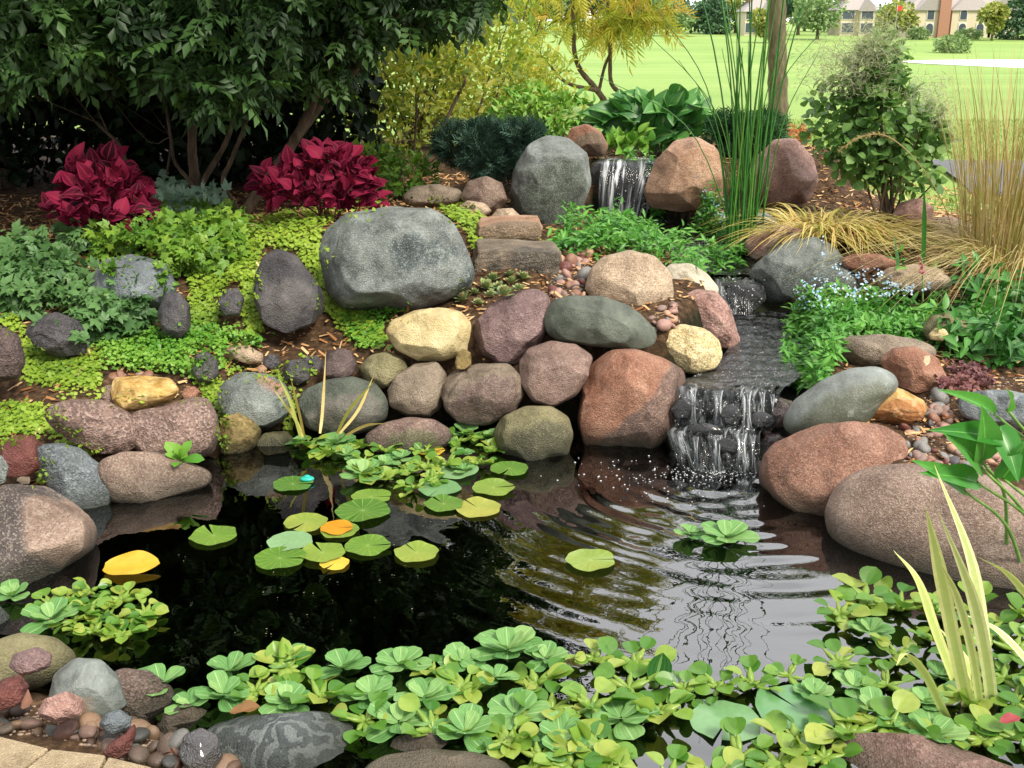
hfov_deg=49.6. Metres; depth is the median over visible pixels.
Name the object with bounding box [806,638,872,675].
water hyacinth
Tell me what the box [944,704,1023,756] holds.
water hyacinth
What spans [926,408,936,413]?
pebble
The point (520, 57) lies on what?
leafy shrub
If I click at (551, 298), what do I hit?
grit
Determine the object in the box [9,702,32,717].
pebble
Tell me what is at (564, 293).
pebble
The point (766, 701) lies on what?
lily pad
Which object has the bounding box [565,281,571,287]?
pebble
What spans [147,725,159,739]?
pebble
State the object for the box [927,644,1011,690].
water hyacinth
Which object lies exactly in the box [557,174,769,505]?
spray
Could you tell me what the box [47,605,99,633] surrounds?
water hyacinth
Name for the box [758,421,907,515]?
boulder
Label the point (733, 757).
water hyacinth
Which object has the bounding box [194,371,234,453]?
ground cover
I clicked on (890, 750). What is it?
boulder
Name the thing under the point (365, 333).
ground cover
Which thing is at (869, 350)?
rock
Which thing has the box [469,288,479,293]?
rosette succulent
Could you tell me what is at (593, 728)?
water hyacinth
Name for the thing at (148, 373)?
pebble
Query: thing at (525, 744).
water hyacinth
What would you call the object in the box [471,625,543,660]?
water lettuce
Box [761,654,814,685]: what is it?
water hyacinth
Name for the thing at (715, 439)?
cascade
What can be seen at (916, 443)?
pebble
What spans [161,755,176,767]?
pebble
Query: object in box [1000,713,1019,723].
dry leaf
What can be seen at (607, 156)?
header pool
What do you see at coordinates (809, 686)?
water lettuce
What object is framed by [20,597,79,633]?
water lettuce
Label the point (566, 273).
pebble
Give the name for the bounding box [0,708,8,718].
pebble
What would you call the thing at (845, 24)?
window
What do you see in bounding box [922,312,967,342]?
rock
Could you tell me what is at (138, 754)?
pebble
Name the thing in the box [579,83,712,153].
broad leaved plant
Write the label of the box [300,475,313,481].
pond float
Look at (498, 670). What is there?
water lettuce
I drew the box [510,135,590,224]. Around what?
boulder
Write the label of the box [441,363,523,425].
rock
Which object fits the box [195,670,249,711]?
water lettuce
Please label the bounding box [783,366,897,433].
boulder
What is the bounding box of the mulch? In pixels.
[0,142,1023,486]
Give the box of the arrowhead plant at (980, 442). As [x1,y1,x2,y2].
[912,389,1023,562]
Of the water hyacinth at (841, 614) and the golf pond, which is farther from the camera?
the golf pond
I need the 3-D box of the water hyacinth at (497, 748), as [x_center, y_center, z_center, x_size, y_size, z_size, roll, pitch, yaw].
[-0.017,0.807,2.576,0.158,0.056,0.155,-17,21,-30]
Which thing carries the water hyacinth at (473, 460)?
on the pond water
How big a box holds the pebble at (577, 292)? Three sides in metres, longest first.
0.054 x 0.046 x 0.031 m
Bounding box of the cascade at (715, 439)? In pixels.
[671,424,762,472]
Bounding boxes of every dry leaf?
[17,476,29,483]
[17,674,32,708]
[230,700,259,713]
[924,356,929,365]
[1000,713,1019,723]
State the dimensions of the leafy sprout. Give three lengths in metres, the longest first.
0.149 x 0.125 x 0.059 m
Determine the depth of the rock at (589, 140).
7.00 m
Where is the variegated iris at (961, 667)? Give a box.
[893,465,1023,718]
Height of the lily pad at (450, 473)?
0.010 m
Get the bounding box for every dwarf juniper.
[426,112,550,187]
[698,103,792,157]
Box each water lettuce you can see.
[0,579,29,600]
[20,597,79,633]
[140,663,185,695]
[164,686,209,714]
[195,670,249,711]
[207,651,256,681]
[258,680,309,714]
[269,643,306,668]
[285,435,309,444]
[312,431,355,448]
[319,648,370,678]
[333,445,360,459]
[337,673,396,708]
[339,459,383,480]
[363,699,434,742]
[369,646,431,674]
[371,455,400,466]
[384,450,411,461]
[393,677,456,702]
[432,703,491,752]
[437,642,485,671]
[451,447,474,454]
[451,462,474,472]
[452,422,480,435]
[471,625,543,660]
[477,428,494,439]
[478,664,519,684]
[487,687,550,734]
[523,640,566,671]
[529,710,591,748]
[542,733,594,761]
[584,696,658,739]
[674,524,705,539]
[700,519,759,544]
[793,677,834,701]
[832,669,880,698]
[848,616,894,640]
[852,686,901,728]
[894,708,970,749]
[905,686,947,710]
[915,660,949,680]
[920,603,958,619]
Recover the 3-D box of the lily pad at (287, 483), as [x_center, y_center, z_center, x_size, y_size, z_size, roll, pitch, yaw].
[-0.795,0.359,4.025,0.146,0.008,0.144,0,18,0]
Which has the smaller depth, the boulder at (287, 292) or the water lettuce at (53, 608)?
the water lettuce at (53, 608)
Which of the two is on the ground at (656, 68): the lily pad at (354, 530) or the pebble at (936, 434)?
the pebble at (936, 434)
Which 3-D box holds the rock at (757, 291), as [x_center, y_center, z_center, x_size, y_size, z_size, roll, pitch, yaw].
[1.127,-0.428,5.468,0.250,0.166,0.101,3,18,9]
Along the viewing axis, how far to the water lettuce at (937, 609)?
3.12 m
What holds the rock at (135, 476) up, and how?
on the ground at (656, 68)
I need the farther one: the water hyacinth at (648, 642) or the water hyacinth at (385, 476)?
the water hyacinth at (385, 476)
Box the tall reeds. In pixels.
[597,0,840,255]
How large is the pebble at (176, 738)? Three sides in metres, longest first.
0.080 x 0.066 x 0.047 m
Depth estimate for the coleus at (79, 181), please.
5.47 m
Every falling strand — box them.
[678,433,681,465]
[712,393,723,424]
[736,434,745,470]
[741,391,751,439]
[749,436,755,472]
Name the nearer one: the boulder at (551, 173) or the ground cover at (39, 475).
the ground cover at (39, 475)
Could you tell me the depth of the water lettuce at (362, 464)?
4.08 m
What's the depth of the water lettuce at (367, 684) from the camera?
2.75 m
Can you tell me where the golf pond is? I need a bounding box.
[903,60,1023,67]
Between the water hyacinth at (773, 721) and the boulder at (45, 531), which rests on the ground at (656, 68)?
the boulder at (45, 531)
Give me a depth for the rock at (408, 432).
4.34 m
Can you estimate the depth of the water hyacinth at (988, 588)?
3.16 m
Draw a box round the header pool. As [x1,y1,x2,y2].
[593,154,659,158]
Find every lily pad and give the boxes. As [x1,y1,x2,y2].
[188,525,236,544]
[254,546,305,568]
[267,531,312,550]
[273,476,312,490]
[283,512,327,531]
[300,542,344,561]
[319,557,348,569]
[320,520,352,534]
[320,523,359,537]
[335,498,390,521]
[345,534,390,555]
[351,489,390,501]
[394,540,438,561]
[418,479,461,496]
[419,448,444,454]
[424,494,462,511]
[431,460,478,478]
[454,496,500,517]
[472,478,514,495]
[490,461,527,475]
[565,549,614,570]
[690,700,760,740]
[755,685,837,731]
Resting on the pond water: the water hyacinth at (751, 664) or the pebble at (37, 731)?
the water hyacinth at (751, 664)
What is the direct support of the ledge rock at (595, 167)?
on the ground at (656, 68)
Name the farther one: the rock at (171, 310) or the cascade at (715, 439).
the rock at (171, 310)
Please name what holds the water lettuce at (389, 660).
on the pond water
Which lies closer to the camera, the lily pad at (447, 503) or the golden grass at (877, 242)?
the lily pad at (447, 503)
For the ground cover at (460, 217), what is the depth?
5.84 m
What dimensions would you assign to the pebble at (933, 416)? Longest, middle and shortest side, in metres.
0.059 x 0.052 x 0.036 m
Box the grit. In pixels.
[9,246,1023,767]
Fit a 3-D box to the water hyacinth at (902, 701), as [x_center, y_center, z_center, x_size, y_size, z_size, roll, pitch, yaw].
[0.877,0.792,2.612,0.229,0.064,0.182,1,25,8]
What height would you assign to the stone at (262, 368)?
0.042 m
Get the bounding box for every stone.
[0,435,41,476]
[0,455,8,483]
[0,675,28,710]
[9,647,51,675]
[38,692,83,723]
[99,709,131,734]
[101,385,113,403]
[103,724,135,759]
[179,728,222,767]
[181,386,199,398]
[191,352,218,383]
[226,345,262,363]
[257,364,266,373]
[263,354,280,369]
[282,359,310,385]
[303,355,321,369]
[455,349,470,369]
[929,328,947,340]
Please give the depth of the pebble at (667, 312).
4.66 m
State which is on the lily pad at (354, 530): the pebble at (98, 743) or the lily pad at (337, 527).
the lily pad at (337, 527)
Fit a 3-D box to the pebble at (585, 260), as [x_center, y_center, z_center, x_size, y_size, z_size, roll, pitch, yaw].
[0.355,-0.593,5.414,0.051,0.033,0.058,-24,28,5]
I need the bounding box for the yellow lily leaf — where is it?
[102,550,159,574]
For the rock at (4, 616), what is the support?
in the pond water
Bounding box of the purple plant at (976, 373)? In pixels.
[903,356,995,395]
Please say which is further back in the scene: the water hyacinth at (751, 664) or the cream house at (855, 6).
the cream house at (855, 6)
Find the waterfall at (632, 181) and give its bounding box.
[598,158,656,215]
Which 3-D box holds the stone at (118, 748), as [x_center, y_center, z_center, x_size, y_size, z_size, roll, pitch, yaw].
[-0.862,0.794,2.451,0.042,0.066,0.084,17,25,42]
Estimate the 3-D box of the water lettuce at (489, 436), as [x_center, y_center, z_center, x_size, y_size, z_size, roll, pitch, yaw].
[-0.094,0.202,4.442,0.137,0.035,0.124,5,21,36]
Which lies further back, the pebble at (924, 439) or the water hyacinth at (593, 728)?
the pebble at (924, 439)
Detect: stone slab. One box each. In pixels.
[472,238,561,274]
[476,215,542,240]
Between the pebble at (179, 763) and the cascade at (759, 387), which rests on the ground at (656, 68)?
the pebble at (179, 763)
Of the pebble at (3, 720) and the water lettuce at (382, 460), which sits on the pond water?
the water lettuce at (382, 460)
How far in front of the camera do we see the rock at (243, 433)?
4.31 m
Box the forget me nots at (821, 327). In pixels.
[779,236,953,393]
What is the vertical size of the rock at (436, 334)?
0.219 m
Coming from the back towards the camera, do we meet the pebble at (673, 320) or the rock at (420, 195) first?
the rock at (420, 195)
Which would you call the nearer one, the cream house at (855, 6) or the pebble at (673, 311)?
the pebble at (673, 311)
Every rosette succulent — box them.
[455,290,471,301]
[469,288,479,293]
[471,297,483,304]
[480,277,493,289]
[484,289,495,295]
[485,272,501,280]
[493,281,503,287]
[493,284,513,295]
[505,269,514,275]
[505,276,518,282]
[512,283,525,290]
[517,270,530,278]
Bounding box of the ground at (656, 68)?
[0,22,1023,767]
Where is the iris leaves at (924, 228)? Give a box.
[894,187,936,267]
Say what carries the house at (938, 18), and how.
on the ground at (656, 68)
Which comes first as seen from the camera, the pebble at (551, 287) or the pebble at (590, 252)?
the pebble at (551, 287)
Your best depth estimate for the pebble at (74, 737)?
2.56 m
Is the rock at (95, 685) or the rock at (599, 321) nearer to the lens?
the rock at (95, 685)
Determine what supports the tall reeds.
on the ground at (656, 68)
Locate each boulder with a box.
[0,484,96,586]
[0,632,75,691]
[91,254,176,309]
[207,711,352,767]
[254,249,323,332]
[319,206,474,310]
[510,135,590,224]
[577,349,685,448]
[585,250,673,305]
[644,137,724,211]
[750,237,859,302]
[753,138,817,207]
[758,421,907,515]
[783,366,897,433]
[820,732,1014,767]
[825,463,1023,589]
[959,389,1023,428]
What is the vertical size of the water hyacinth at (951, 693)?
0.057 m
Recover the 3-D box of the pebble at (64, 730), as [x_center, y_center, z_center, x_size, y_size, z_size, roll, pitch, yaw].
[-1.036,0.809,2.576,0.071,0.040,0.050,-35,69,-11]
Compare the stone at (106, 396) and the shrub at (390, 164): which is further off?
the shrub at (390, 164)
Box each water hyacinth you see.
[25,586,68,606]
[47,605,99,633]
[51,581,88,604]
[62,613,124,636]
[67,591,115,610]
[73,577,111,596]
[75,600,130,624]
[96,581,151,608]
[100,620,147,643]
[105,608,157,624]
[124,593,168,627]
[230,666,275,701]
[249,637,320,682]
[278,667,365,703]
[292,434,327,448]
[307,442,342,459]
[330,690,387,743]
[343,460,392,484]
[344,438,370,449]
[350,450,378,460]
[361,466,402,480]
[370,442,403,452]
[393,461,426,475]
[393,476,432,497]
[398,693,474,736]
[403,654,457,675]
[407,455,444,471]
[409,441,442,454]
[419,468,448,486]
[427,444,470,465]
[429,662,494,704]
[448,427,479,447]
[462,454,496,464]
[465,430,492,441]
[470,713,539,758]
[475,437,504,452]
[502,731,575,767]
[511,656,573,691]
[512,680,586,720]
[533,729,620,767]
[559,676,636,721]
[565,638,623,664]
[567,718,637,767]
[575,742,636,767]
[593,660,658,697]
[597,636,676,677]
[631,686,695,723]
[646,744,688,767]
[655,669,710,707]
[680,746,746,767]
[689,660,748,704]
[710,717,783,767]
[724,655,782,691]
[745,731,814,767]
[750,710,842,756]
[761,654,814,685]
[800,728,862,767]
[804,695,900,743]
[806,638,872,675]
[813,589,870,630]
[832,566,900,617]
[836,689,940,738]
[856,576,938,611]
[860,659,917,697]
[868,633,922,665]
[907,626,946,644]
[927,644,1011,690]
[933,581,997,623]
[938,680,1006,709]
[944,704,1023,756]
[959,609,1017,635]
[973,621,1023,665]
[973,713,1023,751]
[978,654,1023,689]
[997,675,1023,714]
[998,676,1023,731]
[1006,588,1023,616]
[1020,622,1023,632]
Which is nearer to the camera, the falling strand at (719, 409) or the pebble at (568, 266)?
the falling strand at (719, 409)
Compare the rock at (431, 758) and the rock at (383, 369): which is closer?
the rock at (431, 758)
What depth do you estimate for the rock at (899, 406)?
4.02 m
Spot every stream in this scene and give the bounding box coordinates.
[625,215,754,274]
[685,311,803,387]
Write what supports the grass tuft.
on the mulch
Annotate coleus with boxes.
[38,139,161,233]
[243,137,392,220]
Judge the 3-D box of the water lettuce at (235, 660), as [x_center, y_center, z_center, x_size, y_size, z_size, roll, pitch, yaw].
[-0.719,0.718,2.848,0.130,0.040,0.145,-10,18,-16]
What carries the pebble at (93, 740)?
on the ground at (656, 68)
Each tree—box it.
[0,0,327,193]
[184,0,518,215]
[487,0,699,113]
[492,0,537,29]
[518,0,569,32]
[549,0,587,24]
[564,0,605,25]
[651,0,696,34]
[675,0,697,27]
[684,0,731,33]
[698,0,734,34]
[718,0,746,32]
[747,7,768,39]
[767,0,788,119]
[786,0,820,34]
[786,0,832,30]
[789,0,849,39]
[874,0,920,37]
[875,2,897,31]
[976,1,1010,40]
[994,0,1023,39]
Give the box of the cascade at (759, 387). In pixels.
[681,383,785,423]
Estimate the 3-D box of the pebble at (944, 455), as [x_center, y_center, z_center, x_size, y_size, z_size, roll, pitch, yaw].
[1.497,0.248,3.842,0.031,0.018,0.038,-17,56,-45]
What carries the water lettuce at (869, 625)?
on the pond water
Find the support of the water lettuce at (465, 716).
on the pond water
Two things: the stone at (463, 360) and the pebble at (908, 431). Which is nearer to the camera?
the pebble at (908, 431)
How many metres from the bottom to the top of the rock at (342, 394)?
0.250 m
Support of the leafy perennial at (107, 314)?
on the ground at (656, 68)
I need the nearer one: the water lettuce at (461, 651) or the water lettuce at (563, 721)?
the water lettuce at (563, 721)
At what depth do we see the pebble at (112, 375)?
4.55 m
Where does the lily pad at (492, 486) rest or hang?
on the pond water
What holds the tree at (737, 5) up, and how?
on the ground at (656, 68)
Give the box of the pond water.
[0,420,1023,767]
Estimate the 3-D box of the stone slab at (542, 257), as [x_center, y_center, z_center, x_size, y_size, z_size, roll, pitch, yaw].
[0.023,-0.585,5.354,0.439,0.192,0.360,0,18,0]
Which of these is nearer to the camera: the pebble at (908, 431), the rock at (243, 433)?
the pebble at (908, 431)
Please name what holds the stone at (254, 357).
on the ground at (656, 68)
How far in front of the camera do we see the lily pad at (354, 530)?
3.63 m
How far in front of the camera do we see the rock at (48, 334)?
4.54 m
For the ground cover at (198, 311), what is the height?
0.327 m
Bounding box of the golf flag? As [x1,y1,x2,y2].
[895,5,902,26]
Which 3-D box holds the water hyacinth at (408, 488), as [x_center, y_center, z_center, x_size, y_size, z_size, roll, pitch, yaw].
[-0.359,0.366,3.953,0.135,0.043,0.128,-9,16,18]
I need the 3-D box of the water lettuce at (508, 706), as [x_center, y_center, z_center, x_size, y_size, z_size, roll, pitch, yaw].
[0.014,0.780,2.661,0.160,0.037,0.165,-2,27,15]
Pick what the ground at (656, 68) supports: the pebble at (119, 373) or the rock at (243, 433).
the pebble at (119, 373)
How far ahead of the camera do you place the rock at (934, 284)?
5.08 m
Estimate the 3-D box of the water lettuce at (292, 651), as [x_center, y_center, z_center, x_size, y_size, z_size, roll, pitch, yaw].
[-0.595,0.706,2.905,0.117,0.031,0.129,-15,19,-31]
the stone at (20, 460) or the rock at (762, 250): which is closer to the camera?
the stone at (20, 460)
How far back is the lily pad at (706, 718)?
2.67 m
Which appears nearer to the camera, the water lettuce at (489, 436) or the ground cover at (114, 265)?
the water lettuce at (489, 436)
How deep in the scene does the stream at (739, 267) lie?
6.10 m
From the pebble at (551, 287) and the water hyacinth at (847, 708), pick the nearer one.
the water hyacinth at (847, 708)
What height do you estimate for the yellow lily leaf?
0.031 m
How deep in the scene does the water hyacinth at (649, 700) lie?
2.67 m
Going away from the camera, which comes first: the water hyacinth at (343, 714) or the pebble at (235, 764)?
the pebble at (235, 764)
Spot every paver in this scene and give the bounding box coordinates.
[0,737,47,767]
[28,750,105,767]
[103,758,150,767]
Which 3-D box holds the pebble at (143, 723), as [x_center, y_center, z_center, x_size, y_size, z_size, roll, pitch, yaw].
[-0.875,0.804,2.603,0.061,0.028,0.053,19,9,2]
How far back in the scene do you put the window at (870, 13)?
221.75 m
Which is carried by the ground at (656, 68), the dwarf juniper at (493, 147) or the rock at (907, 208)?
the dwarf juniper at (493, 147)
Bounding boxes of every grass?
[408,117,1023,211]
[691,202,968,259]
[758,215,1023,330]
[775,207,972,258]
[916,31,1023,279]
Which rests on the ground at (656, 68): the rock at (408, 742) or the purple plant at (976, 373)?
the purple plant at (976, 373)
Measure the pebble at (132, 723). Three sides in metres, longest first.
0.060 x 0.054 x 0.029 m
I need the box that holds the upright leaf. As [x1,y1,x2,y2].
[646,653,671,683]
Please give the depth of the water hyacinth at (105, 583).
3.25 m
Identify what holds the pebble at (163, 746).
on the ground at (656, 68)
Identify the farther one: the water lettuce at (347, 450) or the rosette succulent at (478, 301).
the rosette succulent at (478, 301)
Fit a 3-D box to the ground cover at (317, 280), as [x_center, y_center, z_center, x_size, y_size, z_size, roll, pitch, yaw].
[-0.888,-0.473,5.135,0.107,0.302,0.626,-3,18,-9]
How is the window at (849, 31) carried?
in the cream house at (855, 6)
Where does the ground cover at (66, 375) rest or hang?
on the ground at (656, 68)
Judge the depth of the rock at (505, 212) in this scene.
5.94 m
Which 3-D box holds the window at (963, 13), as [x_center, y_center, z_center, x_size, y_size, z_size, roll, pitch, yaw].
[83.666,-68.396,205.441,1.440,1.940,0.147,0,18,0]
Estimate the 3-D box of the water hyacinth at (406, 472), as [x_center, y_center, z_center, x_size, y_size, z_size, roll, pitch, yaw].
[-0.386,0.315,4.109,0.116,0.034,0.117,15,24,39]
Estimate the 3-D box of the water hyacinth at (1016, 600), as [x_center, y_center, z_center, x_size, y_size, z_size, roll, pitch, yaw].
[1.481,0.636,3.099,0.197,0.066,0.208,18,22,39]
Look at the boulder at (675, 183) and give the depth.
6.41 m
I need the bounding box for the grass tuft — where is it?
[274,355,387,436]
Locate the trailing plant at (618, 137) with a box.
[605,122,655,156]
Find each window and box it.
[745,22,749,32]
[841,22,847,32]
[842,10,848,19]
[847,22,853,32]
[848,10,855,19]
[860,22,866,32]
[861,11,867,19]
[866,22,872,32]
[867,11,874,19]
[925,23,933,34]
[926,10,934,19]
[958,23,966,33]
[959,10,967,19]
[976,23,984,32]
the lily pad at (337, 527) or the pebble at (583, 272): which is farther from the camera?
the pebble at (583, 272)
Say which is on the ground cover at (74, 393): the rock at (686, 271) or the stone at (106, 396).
the stone at (106, 396)
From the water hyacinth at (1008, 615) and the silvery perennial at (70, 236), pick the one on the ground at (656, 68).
the silvery perennial at (70, 236)
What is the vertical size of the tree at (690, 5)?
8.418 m
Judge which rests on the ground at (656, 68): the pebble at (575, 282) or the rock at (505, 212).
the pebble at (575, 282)
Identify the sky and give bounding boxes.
[538,0,892,21]
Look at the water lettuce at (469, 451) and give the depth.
4.29 m
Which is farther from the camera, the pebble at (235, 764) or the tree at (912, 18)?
the tree at (912, 18)
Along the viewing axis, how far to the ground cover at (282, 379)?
4.61 m
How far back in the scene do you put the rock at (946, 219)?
5.99 m
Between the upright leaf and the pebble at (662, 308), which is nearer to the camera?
the upright leaf
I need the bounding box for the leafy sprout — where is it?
[164,440,204,466]
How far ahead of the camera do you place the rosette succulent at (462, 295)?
4.96 m
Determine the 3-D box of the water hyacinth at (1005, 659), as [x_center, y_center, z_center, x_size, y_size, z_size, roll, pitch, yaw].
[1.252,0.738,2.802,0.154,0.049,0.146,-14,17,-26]
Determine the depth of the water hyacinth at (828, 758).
2.51 m
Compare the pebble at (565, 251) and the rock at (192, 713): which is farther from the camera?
the pebble at (565, 251)
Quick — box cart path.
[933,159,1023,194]
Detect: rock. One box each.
[0,326,25,381]
[0,606,8,623]
[25,312,89,356]
[37,443,110,509]
[44,399,136,453]
[48,658,127,721]
[98,451,211,502]
[110,375,178,411]
[114,668,174,725]
[131,397,220,457]
[156,703,206,733]
[158,292,190,338]
[217,288,243,316]
[218,372,291,428]
[218,413,260,453]
[257,431,292,445]
[298,376,387,434]
[321,348,356,378]
[359,351,407,388]
[365,417,451,453]
[365,749,509,767]
[386,307,470,360]
[387,362,446,417]
[390,732,447,751]
[402,184,461,207]
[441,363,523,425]
[458,201,490,215]
[461,176,507,214]
[474,289,550,364]
[492,208,518,215]
[493,406,572,460]
[519,341,592,406]
[544,295,656,349]
[566,124,607,155]
[590,158,655,213]
[665,423,760,457]
[666,263,718,292]
[666,324,721,373]
[671,398,699,418]
[673,444,705,465]
[676,381,702,424]
[687,289,739,350]
[687,422,722,436]
[697,386,781,414]
[716,438,739,453]
[718,279,766,312]
[720,404,741,424]
[744,225,811,258]
[746,213,777,235]
[747,460,760,471]
[748,411,775,428]
[755,432,783,460]
[773,398,792,427]
[838,334,935,366]
[840,253,895,272]
[872,388,926,423]
[877,264,951,295]
[880,346,946,393]
[892,198,933,228]
[921,216,970,246]
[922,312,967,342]
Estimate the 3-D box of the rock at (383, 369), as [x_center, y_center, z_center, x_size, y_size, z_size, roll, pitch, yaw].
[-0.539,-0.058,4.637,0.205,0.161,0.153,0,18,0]
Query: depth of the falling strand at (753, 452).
4.14 m
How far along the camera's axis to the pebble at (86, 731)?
2.56 m
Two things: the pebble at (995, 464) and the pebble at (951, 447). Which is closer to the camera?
the pebble at (995, 464)
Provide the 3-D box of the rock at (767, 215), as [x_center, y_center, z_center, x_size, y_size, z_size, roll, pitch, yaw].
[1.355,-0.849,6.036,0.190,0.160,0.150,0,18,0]
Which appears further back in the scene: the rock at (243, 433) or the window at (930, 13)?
the window at (930, 13)
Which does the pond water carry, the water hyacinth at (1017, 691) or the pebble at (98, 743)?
the water hyacinth at (1017, 691)
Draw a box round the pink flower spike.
[918,254,924,300]
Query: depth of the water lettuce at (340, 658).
2.86 m
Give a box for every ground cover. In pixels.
[0,310,105,388]
[0,398,103,455]
[32,449,54,488]
[49,382,199,406]
[77,336,187,360]
[91,319,274,385]
[107,253,122,278]
[123,248,136,294]
[149,255,162,299]
[182,242,251,341]
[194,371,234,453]
[222,353,316,429]
[224,363,302,429]
[235,200,388,346]
[247,251,262,325]
[309,256,323,309]
[336,302,411,350]
[429,195,486,248]
[786,123,812,145]
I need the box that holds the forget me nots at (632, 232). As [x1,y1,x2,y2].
[546,146,747,280]
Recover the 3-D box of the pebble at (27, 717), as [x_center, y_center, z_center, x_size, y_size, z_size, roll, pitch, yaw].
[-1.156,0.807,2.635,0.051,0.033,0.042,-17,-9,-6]
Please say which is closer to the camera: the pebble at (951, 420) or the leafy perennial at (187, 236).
the pebble at (951, 420)
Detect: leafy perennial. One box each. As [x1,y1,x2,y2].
[0,219,95,354]
[54,255,158,349]
[80,195,269,294]
[920,250,1023,371]
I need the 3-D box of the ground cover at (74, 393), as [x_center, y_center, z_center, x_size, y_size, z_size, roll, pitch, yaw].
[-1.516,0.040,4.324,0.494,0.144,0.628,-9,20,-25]
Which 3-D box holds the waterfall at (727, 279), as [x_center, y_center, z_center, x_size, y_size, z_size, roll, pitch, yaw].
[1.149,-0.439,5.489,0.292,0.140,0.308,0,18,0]
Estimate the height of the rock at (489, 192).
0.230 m
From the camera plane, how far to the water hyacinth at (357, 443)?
4.33 m
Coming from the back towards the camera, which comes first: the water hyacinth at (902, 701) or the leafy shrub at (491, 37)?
the leafy shrub at (491, 37)
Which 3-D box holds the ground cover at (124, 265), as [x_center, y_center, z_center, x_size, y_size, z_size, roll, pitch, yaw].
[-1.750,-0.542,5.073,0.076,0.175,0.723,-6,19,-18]
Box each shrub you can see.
[0,11,198,190]
[77,48,397,187]
[316,43,484,152]
[328,137,444,200]
[355,0,510,147]
[381,0,561,145]
[436,39,590,135]
[480,77,604,138]
[788,7,968,225]
[905,26,931,39]
[932,31,973,52]
[952,27,983,39]
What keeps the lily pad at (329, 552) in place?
on the pond water
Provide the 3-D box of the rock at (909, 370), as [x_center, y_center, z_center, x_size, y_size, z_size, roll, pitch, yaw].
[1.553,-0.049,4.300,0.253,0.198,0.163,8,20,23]
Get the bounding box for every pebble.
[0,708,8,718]
[0,718,9,722]
[0,721,14,734]
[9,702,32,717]
[12,720,22,729]
[18,716,35,729]
[20,719,43,730]
[33,727,43,735]
[45,724,56,735]
[52,719,79,740]
[70,734,80,740]
[78,725,96,738]
[79,712,100,727]
[85,720,96,727]
[86,737,96,744]
[95,718,101,728]
[96,738,100,749]
[99,730,105,737]
[99,731,116,741]
[101,738,114,751]
[108,372,116,379]
[116,370,124,376]
[122,721,137,732]
[128,745,149,763]
[132,719,150,727]
[133,727,150,742]
[142,370,153,375]
[146,752,165,767]
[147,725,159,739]
[147,740,158,752]
[156,732,173,755]
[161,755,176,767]
[163,757,182,767]
[168,728,188,749]
[170,747,179,757]
[216,753,239,767]
[226,760,241,767]
[548,285,557,290]
[553,288,561,297]
[554,275,563,281]
[556,279,564,284]
[559,261,572,271]
[560,247,571,255]
[560,290,567,296]
[562,269,570,277]
[565,253,577,265]
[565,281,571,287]
[571,280,579,286]
[571,289,581,294]
[577,266,590,280]
[578,279,585,284]
[580,247,593,257]
[580,258,589,264]
[656,305,666,311]
[656,319,671,331]
[663,310,671,315]
[668,303,675,309]
[669,309,677,313]
[669,316,677,323]
[898,423,909,430]
[904,429,917,436]
[912,425,923,432]
[912,450,922,458]
[913,440,925,449]
[915,454,927,460]
[917,443,930,453]
[920,436,927,443]
[924,433,933,437]
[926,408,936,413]
[927,419,933,427]
[928,412,940,422]
[930,387,949,403]
[930,427,943,436]
[931,402,944,405]
[933,405,942,415]
[939,452,948,458]
[941,412,950,416]
[942,405,949,411]
[946,417,953,422]
[947,443,956,452]
[949,456,960,464]
[954,449,961,455]
[961,461,971,465]
[989,462,998,466]
[991,454,999,460]
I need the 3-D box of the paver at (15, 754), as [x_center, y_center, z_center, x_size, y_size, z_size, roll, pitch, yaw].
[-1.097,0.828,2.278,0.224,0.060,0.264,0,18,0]
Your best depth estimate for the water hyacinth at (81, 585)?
3.21 m
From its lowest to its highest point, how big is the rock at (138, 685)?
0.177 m
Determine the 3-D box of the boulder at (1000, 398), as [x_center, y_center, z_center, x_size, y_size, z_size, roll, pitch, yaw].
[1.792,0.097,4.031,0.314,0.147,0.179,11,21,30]
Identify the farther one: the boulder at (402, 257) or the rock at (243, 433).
the boulder at (402, 257)
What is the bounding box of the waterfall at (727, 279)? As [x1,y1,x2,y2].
[714,277,757,312]
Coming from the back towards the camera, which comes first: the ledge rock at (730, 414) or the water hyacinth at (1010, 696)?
the ledge rock at (730, 414)
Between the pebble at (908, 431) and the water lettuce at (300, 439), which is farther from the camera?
the water lettuce at (300, 439)
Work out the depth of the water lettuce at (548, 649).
2.90 m
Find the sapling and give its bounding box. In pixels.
[412,42,512,174]
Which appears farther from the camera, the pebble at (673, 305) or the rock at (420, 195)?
the rock at (420, 195)
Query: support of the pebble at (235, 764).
on the ground at (656, 68)
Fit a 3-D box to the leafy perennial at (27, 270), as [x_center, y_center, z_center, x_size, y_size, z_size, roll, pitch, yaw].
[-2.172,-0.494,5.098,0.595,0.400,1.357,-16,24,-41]
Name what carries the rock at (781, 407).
on the ground at (656, 68)
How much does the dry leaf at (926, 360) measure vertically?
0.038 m
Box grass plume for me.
[837,131,958,257]
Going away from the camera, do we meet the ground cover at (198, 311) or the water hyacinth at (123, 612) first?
the water hyacinth at (123, 612)
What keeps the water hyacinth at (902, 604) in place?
on the pond water
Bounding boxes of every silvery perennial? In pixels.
[50,218,110,257]
[151,169,231,213]
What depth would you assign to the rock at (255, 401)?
4.38 m
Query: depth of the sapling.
7.33 m
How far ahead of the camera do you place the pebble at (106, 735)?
2.55 m
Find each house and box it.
[736,0,766,35]
[828,0,878,35]
[896,0,1018,37]

